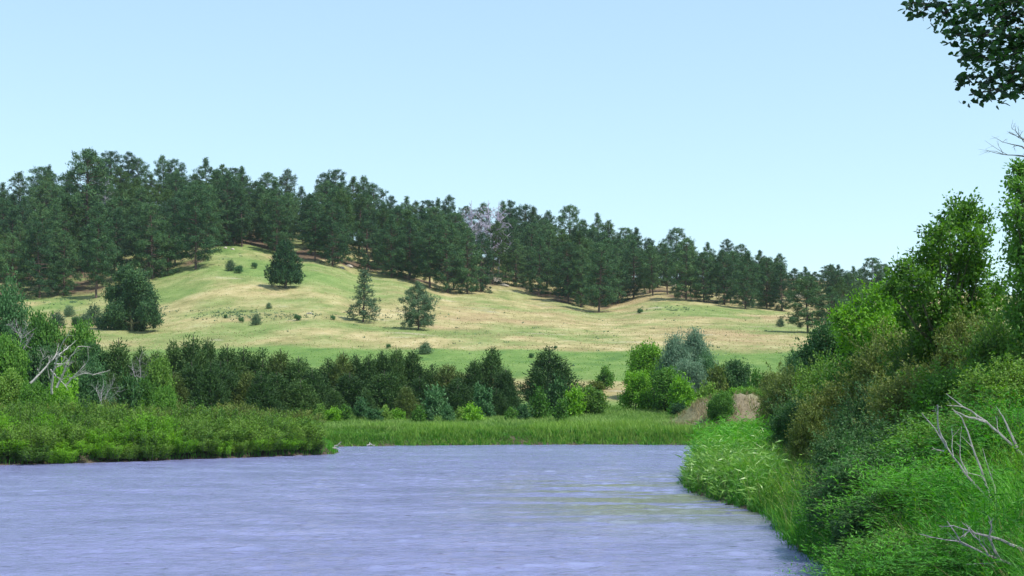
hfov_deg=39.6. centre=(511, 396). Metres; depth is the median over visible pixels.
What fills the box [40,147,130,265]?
ponderosa pine
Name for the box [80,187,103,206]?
ponderosa pine
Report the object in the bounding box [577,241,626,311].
ponderosa pine
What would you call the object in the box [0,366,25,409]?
bush
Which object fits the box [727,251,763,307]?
ponderosa pine
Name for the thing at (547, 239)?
ponderosa pine
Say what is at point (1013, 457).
leafy weed
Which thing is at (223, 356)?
juniper
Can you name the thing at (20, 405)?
willow bush
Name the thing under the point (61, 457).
willow bush
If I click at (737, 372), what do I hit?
round tree
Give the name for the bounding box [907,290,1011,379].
bank shrub
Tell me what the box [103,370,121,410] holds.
juniper
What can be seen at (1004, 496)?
bank shrub
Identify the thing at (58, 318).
sapling
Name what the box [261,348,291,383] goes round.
juniper
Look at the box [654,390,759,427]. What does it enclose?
dry grass
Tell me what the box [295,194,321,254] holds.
ponderosa pine
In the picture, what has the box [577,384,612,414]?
bush
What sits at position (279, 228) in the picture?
ponderosa pine
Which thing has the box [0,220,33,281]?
ponderosa pine
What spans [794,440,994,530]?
bank shrub
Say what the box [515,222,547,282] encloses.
ponderosa pine
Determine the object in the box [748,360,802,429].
bank shrub
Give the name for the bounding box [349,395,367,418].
bush
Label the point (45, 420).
willow bush
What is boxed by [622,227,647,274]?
ponderosa pine
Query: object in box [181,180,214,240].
ponderosa pine
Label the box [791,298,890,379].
dark tree
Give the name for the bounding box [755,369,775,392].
bush
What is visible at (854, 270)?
ponderosa pine
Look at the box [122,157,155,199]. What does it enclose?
ponderosa pine
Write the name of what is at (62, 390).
bush
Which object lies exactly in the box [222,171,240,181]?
ponderosa pine
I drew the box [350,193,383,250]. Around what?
ponderosa pine
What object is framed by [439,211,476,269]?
ponderosa pine
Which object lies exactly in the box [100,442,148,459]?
willow bush
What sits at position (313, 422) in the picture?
willow bush
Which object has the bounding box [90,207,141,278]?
ponderosa pine
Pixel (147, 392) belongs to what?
bush
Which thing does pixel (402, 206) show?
ponderosa pine
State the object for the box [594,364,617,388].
bush
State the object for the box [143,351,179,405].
bush
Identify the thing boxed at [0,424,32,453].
willow bush
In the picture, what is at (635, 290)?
ponderosa pine
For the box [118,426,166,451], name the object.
willow bush
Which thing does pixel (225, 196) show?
ponderosa pine
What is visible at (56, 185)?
ponderosa pine
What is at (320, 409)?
shrub
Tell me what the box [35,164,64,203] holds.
ponderosa pine
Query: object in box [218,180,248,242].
ponderosa pine
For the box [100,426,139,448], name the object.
willow bush
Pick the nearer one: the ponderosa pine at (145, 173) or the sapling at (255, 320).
the sapling at (255, 320)
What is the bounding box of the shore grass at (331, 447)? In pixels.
[0,437,337,464]
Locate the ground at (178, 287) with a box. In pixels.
[0,217,1020,567]
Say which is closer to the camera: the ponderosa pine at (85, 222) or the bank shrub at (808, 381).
the bank shrub at (808, 381)
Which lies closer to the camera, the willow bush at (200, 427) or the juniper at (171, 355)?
the willow bush at (200, 427)
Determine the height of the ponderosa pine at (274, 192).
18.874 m
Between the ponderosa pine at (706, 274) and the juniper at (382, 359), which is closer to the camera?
the juniper at (382, 359)
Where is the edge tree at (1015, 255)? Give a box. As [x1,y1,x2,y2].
[988,157,1023,369]
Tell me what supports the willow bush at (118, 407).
on the ground at (178, 287)
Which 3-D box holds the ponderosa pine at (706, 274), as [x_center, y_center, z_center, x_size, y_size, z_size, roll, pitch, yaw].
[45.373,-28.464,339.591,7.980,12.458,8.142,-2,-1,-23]
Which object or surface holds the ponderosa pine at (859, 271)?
on the ground at (178, 287)
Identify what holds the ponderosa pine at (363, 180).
on the ground at (178, 287)
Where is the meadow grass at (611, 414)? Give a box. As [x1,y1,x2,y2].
[319,399,748,433]
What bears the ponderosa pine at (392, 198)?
on the ground at (178, 287)
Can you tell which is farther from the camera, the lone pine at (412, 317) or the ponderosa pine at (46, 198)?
the ponderosa pine at (46, 198)
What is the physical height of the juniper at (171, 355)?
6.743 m
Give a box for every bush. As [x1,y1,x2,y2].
[0,330,32,384]
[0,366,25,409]
[0,400,24,426]
[0,411,22,435]
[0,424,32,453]
[0,427,27,444]
[0,437,34,454]
[2,417,37,437]
[4,399,48,424]
[5,442,56,461]
[9,399,44,422]
[14,420,62,452]
[17,378,51,410]
[18,402,69,430]
[21,305,67,362]
[24,340,63,401]
[24,411,76,447]
[34,445,80,463]
[35,393,85,417]
[45,380,76,411]
[45,401,91,416]
[48,354,78,402]
[52,412,99,440]
[53,420,95,449]
[55,439,108,453]
[56,410,99,428]
[59,392,104,421]
[71,315,84,325]
[74,347,118,410]
[77,426,113,449]
[81,415,130,447]
[83,397,137,413]
[86,404,138,435]
[86,439,135,457]
[93,316,101,328]
[95,401,135,420]
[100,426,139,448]
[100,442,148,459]
[110,411,164,445]
[116,366,146,411]
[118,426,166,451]
[119,399,164,431]
[131,440,177,458]
[133,375,155,411]
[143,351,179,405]
[147,415,187,439]
[147,428,182,452]
[151,382,182,414]
[154,408,183,429]
[165,401,209,418]
[167,435,200,453]
[169,397,217,422]
[174,424,216,448]
[178,411,216,430]
[179,417,213,443]
[185,427,233,447]
[187,436,233,451]
[195,405,240,421]
[202,415,240,439]
[204,440,237,454]
[206,401,253,415]
[210,406,245,426]
[213,424,258,445]
[217,416,269,445]
[230,400,270,421]
[230,441,259,453]
[234,264,243,272]
[243,408,274,426]
[243,425,286,450]
[245,438,286,451]
[248,413,290,432]
[257,406,291,417]
[259,427,302,446]
[267,411,296,430]
[275,437,307,449]
[279,416,321,438]
[281,405,321,420]
[285,407,326,432]
[287,424,328,444]
[288,415,323,430]
[290,416,327,438]
[293,314,300,320]
[293,437,328,449]
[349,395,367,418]
[420,382,447,417]
[441,404,455,421]
[473,382,495,416]
[525,384,552,418]
[544,371,573,416]
[551,395,570,421]
[562,383,589,417]
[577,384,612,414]
[588,380,605,390]
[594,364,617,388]
[666,372,701,414]
[667,400,686,415]
[693,380,719,400]
[701,360,729,393]
[703,390,736,422]
[727,385,754,396]
[738,386,763,396]
[742,366,763,388]
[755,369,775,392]
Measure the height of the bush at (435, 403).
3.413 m
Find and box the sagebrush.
[22,248,781,365]
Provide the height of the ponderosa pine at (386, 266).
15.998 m
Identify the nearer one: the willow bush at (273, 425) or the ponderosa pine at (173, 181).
the willow bush at (273, 425)
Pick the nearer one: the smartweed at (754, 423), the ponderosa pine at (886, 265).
the smartweed at (754, 423)
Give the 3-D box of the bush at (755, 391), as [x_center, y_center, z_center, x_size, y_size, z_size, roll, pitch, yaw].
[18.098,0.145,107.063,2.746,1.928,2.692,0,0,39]
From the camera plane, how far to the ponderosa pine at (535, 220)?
401.67 m
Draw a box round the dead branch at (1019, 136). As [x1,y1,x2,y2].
[980,122,1023,158]
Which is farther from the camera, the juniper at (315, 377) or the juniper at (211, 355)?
the juniper at (211, 355)
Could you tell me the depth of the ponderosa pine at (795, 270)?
361.49 m
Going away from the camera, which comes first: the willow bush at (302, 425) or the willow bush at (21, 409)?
the willow bush at (21, 409)
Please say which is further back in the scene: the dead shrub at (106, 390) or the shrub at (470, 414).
the shrub at (470, 414)
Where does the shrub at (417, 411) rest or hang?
on the ground at (178, 287)
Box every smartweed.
[675,421,789,506]
[682,408,775,463]
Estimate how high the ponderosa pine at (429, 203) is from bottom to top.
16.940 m
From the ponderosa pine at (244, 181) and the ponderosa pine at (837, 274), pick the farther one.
the ponderosa pine at (244, 181)
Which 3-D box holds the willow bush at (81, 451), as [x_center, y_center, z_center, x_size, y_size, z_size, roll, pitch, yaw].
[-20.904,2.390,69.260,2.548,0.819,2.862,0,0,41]
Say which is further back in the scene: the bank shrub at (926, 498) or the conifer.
the conifer
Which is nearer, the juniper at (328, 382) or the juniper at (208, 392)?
the juniper at (208, 392)
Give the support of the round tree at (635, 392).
on the ground at (178, 287)
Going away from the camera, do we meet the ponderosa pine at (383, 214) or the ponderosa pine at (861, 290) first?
the ponderosa pine at (861, 290)
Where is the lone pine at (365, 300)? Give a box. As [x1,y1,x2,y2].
[343,268,381,321]
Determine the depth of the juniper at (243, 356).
117.69 m
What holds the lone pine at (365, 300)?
on the ground at (178, 287)
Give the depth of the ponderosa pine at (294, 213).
374.31 m
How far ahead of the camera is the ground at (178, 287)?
258.27 m
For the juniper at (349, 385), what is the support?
on the ground at (178, 287)
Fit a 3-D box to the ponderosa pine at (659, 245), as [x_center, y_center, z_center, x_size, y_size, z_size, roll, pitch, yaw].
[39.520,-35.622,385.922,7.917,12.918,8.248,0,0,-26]
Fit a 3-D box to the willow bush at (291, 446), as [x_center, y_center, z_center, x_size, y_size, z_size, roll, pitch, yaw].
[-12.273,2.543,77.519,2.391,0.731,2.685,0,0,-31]
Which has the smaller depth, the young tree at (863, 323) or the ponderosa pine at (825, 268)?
the young tree at (863, 323)
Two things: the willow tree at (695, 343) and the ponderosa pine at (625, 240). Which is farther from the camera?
the ponderosa pine at (625, 240)
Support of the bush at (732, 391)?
on the ground at (178, 287)
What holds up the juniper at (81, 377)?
on the ground at (178, 287)
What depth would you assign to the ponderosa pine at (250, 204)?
367.43 m
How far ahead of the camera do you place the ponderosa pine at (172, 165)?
419.66 m
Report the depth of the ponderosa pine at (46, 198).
384.81 m
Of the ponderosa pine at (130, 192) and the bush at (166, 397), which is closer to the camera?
the bush at (166, 397)
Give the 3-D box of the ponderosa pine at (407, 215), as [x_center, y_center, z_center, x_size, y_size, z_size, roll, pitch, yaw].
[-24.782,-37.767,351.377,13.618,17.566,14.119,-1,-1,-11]
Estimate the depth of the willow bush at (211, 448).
73.22 m
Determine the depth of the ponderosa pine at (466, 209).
419.10 m
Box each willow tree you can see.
[652,330,694,388]
[673,357,708,400]
[678,325,718,368]
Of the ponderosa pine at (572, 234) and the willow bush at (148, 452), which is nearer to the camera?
the willow bush at (148, 452)
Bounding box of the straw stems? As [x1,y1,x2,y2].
[680,431,1023,575]
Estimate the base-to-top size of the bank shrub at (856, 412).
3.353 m
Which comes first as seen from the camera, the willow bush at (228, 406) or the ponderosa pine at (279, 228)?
the willow bush at (228, 406)
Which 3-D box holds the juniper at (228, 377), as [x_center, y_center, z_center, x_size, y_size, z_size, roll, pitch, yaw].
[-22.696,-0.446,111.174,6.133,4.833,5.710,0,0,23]
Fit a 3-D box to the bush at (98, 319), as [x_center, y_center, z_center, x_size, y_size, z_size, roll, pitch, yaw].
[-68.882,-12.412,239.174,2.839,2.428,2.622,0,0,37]
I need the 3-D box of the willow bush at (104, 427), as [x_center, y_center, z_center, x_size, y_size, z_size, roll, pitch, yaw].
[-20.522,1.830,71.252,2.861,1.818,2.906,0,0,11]
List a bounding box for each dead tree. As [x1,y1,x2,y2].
[8,320,36,361]
[30,334,108,393]
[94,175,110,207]
[457,200,482,268]
[475,200,508,274]
[482,202,511,276]
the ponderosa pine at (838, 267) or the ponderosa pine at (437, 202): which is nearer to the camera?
the ponderosa pine at (838, 267)
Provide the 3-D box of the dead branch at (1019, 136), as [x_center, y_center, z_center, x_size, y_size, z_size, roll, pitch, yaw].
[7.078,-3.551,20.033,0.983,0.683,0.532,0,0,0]
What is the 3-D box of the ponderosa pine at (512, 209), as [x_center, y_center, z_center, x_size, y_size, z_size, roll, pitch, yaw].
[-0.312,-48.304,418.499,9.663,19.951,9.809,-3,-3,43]
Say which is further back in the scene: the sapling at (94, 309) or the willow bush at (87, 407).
the sapling at (94, 309)
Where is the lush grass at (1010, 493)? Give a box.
[692,405,1023,575]
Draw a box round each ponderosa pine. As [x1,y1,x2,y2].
[0,182,20,203]
[0,192,7,202]
[0,197,27,266]
[0,206,36,275]
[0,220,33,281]
[0,235,35,293]
[5,171,32,209]
[5,193,34,215]
[9,195,31,251]
[10,219,65,297]
[19,166,54,202]
[19,209,36,253]
[20,180,62,217]
[22,186,43,212]
[25,202,61,279]
[28,220,82,289]
[31,202,72,250]
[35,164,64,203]
[36,203,74,283]
[37,176,55,215]
[37,194,89,262]
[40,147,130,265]
[45,184,64,205]
[45,230,85,295]
[61,181,76,195]
[72,208,91,250]
[74,217,120,297]
[77,200,120,288]
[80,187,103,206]
[81,153,107,197]
[82,198,135,265]
[90,170,112,209]
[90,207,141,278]
[91,181,126,205]
[100,150,122,191]
[104,183,133,223]
[109,166,135,200]
[117,151,140,189]
[117,177,161,229]
[119,204,169,270]
[120,200,157,261]
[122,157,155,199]
[124,186,157,239]
[126,202,177,278]
[141,174,164,202]
[149,154,171,196]
[152,191,197,253]
[153,184,163,205]
[153,188,175,247]
[154,197,194,265]
[155,215,184,274]
[158,158,187,198]
[158,169,184,197]
[161,171,186,206]
[163,171,185,194]
[163,183,221,268]
[175,184,190,238]
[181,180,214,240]
[184,173,203,185]
[188,157,221,183]
[188,184,232,249]
[198,181,220,233]
[204,173,246,245]
[205,168,238,236]
[210,163,230,183]
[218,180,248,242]
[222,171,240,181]
[223,187,256,241]
[228,167,247,188]
[228,191,257,246]
[233,166,261,193]
[240,189,254,230]
[244,187,255,194]
[246,185,274,239]
[248,180,260,190]
[248,193,283,247]
[253,172,283,194]
[257,179,300,248]
[260,198,295,250]
[272,167,298,197]
[277,191,302,238]
[281,193,301,232]
[284,192,305,237]
[294,186,306,224]
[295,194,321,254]
[297,201,333,260]
[298,193,320,231]
[300,192,330,249]
[301,180,335,216]
[308,201,354,265]
[314,172,335,195]
[314,206,356,257]
[319,169,357,200]
[321,189,361,260]
[323,188,353,247]
[327,181,355,229]
[344,176,364,237]
[347,208,384,271]
[350,193,372,249]
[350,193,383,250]
[352,175,374,212]
[357,183,392,215]
[363,202,386,247]
[364,208,379,248]
[369,206,418,268]
[369,208,405,251]
[371,214,411,277]
[374,207,404,261]
[384,195,398,208]
[386,210,439,273]
[392,219,427,279]
[396,204,416,245]
[400,196,417,214]
[402,208,442,274]
[407,202,421,217]
[410,222,449,287]
[415,213,442,268]
[417,200,438,226]
[419,205,451,242]
[422,220,468,292]
[427,197,445,212]
[434,194,458,226]
[437,211,472,254]
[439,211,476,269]
[440,224,471,290]
[452,227,489,293]
[458,206,480,240]
[468,232,503,293]
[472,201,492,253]
[480,221,510,283]
[486,201,522,257]
[486,213,528,276]
[495,199,520,237]
[500,210,523,266]
[504,238,530,286]
[513,205,547,234]
[514,203,542,244]
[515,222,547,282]
[516,222,529,237]
[521,236,558,295]
[523,218,542,260]
[525,228,559,289]
[526,219,560,274]
[540,210,556,233]
[546,228,578,295]
[550,240,586,302]
[554,204,585,239]
[556,229,602,294]
[557,226,582,257]
[562,245,594,306]
[566,227,606,269]
[568,220,592,237]
[571,237,604,298]
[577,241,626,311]
[586,226,600,243]
[588,212,613,238]
[589,232,609,254]
[593,238,626,306]
[596,238,615,298]
[599,239,636,303]
[601,220,616,240]
[611,227,640,249]
[619,240,650,297]
[620,238,636,286]
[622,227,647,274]
[624,234,640,275]
[634,252,650,288]
[636,250,660,292]
[638,244,665,295]
[640,237,655,250]
[648,242,669,287]
[653,242,677,293]
[658,227,692,274]
[663,245,687,289]
[665,236,703,299]
[679,252,697,288]
[689,252,721,301]
[697,241,717,257]
[698,251,716,288]
[704,255,720,294]
[707,249,739,304]
[714,252,736,286]
[717,251,744,301]
[718,239,733,251]
[720,250,740,284]
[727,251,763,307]
[733,243,750,257]
[737,263,752,297]
[738,254,752,285]
[744,256,785,307]
[748,249,772,278]
[751,271,779,304]
[752,259,787,304]
[762,258,789,285]
[765,265,794,310]
[773,253,787,275]
[777,275,830,332]
[786,268,802,295]
[794,266,812,286]
[798,273,817,297]
[804,271,825,303]
[811,286,848,331]
[817,265,835,294]
[819,263,838,291]
[822,270,844,301]
[825,277,860,314]
[836,264,851,276]
[837,273,863,305]
[844,266,860,289]
[845,273,862,300]
[853,281,869,300]
[854,257,887,301]
[855,269,871,285]
[856,278,875,305]
[871,264,895,296]
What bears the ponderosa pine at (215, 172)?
on the ground at (178, 287)
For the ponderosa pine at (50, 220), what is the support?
on the ground at (178, 287)
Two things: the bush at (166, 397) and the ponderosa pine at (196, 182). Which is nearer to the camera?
the bush at (166, 397)
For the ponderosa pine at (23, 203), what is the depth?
362.88 m
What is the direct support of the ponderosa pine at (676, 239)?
on the ground at (178, 287)
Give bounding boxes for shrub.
[91,375,120,403]
[132,351,150,378]
[312,402,327,420]
[325,406,344,421]
[339,403,353,419]
[364,406,383,421]
[379,404,394,419]
[390,407,406,419]
[408,404,427,421]
[418,408,435,421]
[455,406,465,418]
[462,400,489,421]
[504,406,519,419]
[513,403,534,419]
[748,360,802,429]
[757,358,811,438]
[758,384,822,454]
[773,512,985,575]
[779,350,842,409]
[779,380,864,460]
[781,407,890,496]
[783,406,834,463]
[791,433,946,535]
[791,457,848,536]
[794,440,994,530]
[796,451,901,529]
[798,390,856,465]
[807,346,872,398]
[812,524,989,575]
[815,515,1023,575]
[816,372,902,438]
[817,492,882,561]
[820,408,930,468]
[825,478,925,543]
[832,314,917,403]
[842,520,936,570]
[845,450,1023,528]
[849,356,938,431]
[855,409,954,467]
[861,487,963,524]
[875,321,940,389]
[883,385,1023,479]
[884,349,1001,429]
[890,564,954,575]
[906,404,1012,467]
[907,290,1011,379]
[933,351,1023,419]
[937,298,1021,371]
[986,483,1023,510]
[1004,340,1023,372]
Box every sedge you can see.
[327,422,700,446]
[676,456,1023,575]
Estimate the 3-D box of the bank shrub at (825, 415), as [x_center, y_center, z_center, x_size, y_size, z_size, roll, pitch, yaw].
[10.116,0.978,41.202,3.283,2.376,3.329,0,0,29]
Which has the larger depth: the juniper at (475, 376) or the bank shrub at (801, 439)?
the juniper at (475, 376)
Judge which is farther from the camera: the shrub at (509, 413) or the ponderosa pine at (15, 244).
the ponderosa pine at (15, 244)
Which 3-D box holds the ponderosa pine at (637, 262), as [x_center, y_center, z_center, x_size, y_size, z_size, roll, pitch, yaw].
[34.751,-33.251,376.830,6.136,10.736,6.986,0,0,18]
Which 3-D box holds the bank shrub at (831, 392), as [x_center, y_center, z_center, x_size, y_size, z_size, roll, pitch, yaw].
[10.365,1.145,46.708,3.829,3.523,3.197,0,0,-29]
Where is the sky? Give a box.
[0,0,1023,295]
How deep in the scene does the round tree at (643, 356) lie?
138.83 m
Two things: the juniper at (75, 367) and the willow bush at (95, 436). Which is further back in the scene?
the juniper at (75, 367)
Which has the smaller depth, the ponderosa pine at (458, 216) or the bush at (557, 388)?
the bush at (557, 388)
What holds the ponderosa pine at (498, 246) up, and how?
on the ground at (178, 287)
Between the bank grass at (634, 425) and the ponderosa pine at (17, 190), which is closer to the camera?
the bank grass at (634, 425)
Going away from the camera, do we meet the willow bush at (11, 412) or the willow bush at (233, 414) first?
the willow bush at (11, 412)
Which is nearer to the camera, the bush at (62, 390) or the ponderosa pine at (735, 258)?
the bush at (62, 390)
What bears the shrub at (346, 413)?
on the ground at (178, 287)
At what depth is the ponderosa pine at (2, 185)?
416.87 m
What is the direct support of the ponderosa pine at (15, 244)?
on the ground at (178, 287)
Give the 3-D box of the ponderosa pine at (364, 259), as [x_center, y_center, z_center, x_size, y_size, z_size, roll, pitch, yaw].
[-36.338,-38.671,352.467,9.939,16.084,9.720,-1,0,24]
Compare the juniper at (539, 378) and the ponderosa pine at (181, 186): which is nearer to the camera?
the juniper at (539, 378)
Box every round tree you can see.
[0,265,35,349]
[58,313,100,364]
[72,339,112,375]
[616,368,653,410]
[622,337,662,387]
[646,364,685,411]
[695,347,717,379]
[717,357,753,391]
[780,344,811,382]
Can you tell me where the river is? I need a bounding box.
[0,444,837,575]
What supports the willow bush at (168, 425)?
on the ground at (178, 287)
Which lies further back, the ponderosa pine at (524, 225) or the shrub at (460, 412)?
the ponderosa pine at (524, 225)
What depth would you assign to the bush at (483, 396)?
106.78 m
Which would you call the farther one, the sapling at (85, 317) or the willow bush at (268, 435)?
the sapling at (85, 317)
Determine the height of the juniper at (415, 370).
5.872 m
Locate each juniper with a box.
[67,357,84,395]
[74,362,101,400]
[102,337,135,385]
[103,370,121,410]
[114,361,146,382]
[131,345,150,370]
[143,351,170,375]
[165,339,184,372]
[169,332,210,378]
[170,371,191,408]
[178,361,201,403]
[178,362,235,411]
[192,361,241,405]
[200,338,217,367]
[209,344,246,390]
[230,345,260,379]
[230,371,255,407]
[239,347,272,384]
[241,371,288,415]
[258,371,305,409]
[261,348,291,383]
[277,356,319,391]
[279,379,329,415]
[297,367,328,405]
[314,357,336,387]
[319,373,332,397]
[323,388,352,414]
[329,351,358,394]
[331,372,380,411]
[346,353,366,386]
[354,388,379,415]
[355,370,418,411]
[356,354,382,407]
[370,350,388,396]
[383,348,409,393]
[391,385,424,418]
[399,348,425,387]
[408,376,431,408]
[417,363,445,396]
[430,363,461,397]
[442,377,475,412]
[447,372,474,408]
[464,357,490,403]
[478,347,520,401]
[490,387,510,415]
[491,367,524,409]
[516,345,590,404]
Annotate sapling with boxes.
[47,307,66,326]
[63,304,75,316]
[75,312,94,326]
[84,302,103,324]
[225,259,236,270]
[248,313,263,324]
[266,302,272,308]
[775,319,784,326]
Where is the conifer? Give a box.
[416,342,433,353]
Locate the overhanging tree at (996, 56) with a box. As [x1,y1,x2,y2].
[898,0,1023,109]
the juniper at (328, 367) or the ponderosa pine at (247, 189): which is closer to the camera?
the juniper at (328, 367)
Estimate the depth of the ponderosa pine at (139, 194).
349.83 m
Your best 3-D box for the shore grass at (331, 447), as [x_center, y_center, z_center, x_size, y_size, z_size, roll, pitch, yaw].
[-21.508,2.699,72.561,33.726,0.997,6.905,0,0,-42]
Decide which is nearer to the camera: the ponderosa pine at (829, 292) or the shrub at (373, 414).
the shrub at (373, 414)
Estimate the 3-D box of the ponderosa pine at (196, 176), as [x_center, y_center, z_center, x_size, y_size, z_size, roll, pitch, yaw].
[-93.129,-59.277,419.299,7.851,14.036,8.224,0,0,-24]
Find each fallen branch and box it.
[921,405,998,510]
[921,516,1023,568]
[946,393,1023,455]
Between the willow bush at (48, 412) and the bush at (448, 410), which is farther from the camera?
the bush at (448, 410)
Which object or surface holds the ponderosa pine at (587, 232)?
on the ground at (178, 287)
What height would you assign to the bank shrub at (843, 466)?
2.234 m
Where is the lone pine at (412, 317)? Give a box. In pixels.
[396,279,441,329]
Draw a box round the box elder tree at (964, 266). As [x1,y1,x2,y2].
[873,187,1009,357]
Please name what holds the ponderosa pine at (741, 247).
on the ground at (178, 287)
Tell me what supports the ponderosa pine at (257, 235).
on the ground at (178, 287)
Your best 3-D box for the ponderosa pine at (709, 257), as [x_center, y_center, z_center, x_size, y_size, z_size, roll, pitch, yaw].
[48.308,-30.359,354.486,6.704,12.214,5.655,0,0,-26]
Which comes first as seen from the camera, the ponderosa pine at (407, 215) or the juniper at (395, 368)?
the juniper at (395, 368)
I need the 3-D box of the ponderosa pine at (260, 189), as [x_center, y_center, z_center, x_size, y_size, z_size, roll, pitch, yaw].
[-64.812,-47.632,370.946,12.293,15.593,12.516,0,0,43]
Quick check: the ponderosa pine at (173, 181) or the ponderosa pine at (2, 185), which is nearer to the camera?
the ponderosa pine at (173, 181)
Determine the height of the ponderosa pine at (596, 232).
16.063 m
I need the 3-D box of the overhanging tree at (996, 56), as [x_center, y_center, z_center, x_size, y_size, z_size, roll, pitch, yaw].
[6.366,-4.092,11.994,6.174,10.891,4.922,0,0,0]
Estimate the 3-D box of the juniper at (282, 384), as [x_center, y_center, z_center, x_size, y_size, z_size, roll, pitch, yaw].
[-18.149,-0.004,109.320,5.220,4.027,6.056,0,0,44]
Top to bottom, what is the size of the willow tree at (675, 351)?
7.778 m
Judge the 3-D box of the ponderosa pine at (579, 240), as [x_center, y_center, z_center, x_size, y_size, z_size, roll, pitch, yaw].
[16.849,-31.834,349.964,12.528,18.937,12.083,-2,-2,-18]
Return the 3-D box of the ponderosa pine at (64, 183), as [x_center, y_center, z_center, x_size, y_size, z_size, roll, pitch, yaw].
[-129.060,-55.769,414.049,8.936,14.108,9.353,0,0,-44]
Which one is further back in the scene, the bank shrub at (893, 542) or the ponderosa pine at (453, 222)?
the ponderosa pine at (453, 222)
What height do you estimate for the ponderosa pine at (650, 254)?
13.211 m
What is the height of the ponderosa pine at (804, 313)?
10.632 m
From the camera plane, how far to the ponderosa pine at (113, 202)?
336.03 m
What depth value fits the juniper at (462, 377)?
118.62 m
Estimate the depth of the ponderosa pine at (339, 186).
396.71 m
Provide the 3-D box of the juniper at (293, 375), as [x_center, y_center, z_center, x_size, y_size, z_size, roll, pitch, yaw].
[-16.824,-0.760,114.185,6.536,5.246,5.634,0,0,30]
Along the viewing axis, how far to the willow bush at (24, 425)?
68.28 m
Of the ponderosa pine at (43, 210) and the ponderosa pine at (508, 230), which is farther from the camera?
the ponderosa pine at (508, 230)
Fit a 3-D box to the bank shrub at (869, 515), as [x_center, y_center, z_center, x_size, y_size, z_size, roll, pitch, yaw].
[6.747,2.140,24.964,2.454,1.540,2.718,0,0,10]
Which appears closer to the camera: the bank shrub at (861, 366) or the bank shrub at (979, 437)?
the bank shrub at (979, 437)
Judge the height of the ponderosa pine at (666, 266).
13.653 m
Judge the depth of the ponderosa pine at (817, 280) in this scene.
351.74 m
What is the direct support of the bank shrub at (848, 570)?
on the ground at (178, 287)
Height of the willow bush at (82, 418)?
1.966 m
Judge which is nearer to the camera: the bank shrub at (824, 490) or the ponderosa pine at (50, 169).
the bank shrub at (824, 490)
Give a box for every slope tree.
[97,261,164,331]
[263,239,306,287]
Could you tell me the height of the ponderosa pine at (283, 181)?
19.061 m
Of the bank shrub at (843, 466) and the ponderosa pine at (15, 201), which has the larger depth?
the ponderosa pine at (15, 201)
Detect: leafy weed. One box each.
[775,387,1023,575]
[786,368,1023,575]
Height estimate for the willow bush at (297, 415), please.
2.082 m
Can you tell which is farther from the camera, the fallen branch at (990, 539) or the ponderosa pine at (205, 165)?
the ponderosa pine at (205, 165)
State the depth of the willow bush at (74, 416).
71.13 m
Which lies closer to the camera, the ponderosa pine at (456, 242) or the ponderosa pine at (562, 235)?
the ponderosa pine at (456, 242)
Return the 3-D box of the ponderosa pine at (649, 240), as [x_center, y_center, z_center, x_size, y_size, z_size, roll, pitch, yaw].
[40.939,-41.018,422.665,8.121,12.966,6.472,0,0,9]
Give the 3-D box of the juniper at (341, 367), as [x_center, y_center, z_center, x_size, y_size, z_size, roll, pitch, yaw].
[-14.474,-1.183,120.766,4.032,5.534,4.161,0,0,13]
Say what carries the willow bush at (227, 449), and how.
on the ground at (178, 287)
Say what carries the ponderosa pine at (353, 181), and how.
on the ground at (178, 287)
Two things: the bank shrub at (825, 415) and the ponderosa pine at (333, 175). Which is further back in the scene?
the ponderosa pine at (333, 175)
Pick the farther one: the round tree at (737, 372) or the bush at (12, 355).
the round tree at (737, 372)
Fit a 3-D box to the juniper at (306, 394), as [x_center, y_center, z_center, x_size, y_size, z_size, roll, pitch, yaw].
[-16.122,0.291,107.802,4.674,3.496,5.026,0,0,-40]
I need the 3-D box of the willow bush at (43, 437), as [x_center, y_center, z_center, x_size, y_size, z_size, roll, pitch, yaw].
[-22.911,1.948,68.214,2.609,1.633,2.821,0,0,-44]
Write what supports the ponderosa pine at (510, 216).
on the ground at (178, 287)
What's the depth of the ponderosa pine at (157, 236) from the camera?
308.51 m
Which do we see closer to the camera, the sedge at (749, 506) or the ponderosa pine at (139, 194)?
the sedge at (749, 506)
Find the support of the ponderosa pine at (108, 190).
on the ground at (178, 287)
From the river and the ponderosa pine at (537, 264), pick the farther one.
the ponderosa pine at (537, 264)
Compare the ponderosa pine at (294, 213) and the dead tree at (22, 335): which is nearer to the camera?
the dead tree at (22, 335)
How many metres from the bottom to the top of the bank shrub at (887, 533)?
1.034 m
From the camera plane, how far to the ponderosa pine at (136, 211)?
338.12 m
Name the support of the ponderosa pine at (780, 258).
on the ground at (178, 287)
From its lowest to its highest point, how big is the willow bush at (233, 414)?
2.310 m
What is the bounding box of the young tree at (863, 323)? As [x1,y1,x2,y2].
[826,274,924,364]
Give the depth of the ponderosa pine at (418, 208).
422.07 m
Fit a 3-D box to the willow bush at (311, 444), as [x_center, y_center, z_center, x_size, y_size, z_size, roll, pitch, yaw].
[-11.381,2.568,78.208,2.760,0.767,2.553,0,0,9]
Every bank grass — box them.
[321,416,756,446]
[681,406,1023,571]
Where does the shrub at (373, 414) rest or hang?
on the ground at (178, 287)
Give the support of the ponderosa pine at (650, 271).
on the ground at (178, 287)
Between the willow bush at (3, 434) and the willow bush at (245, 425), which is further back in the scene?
the willow bush at (245, 425)
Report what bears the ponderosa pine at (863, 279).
on the ground at (178, 287)
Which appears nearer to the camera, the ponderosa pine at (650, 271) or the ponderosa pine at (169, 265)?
the ponderosa pine at (169, 265)
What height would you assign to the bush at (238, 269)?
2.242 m
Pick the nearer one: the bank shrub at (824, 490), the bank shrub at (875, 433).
the bank shrub at (824, 490)
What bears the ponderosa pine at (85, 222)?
on the ground at (178, 287)
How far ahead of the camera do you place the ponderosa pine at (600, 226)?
418.35 m

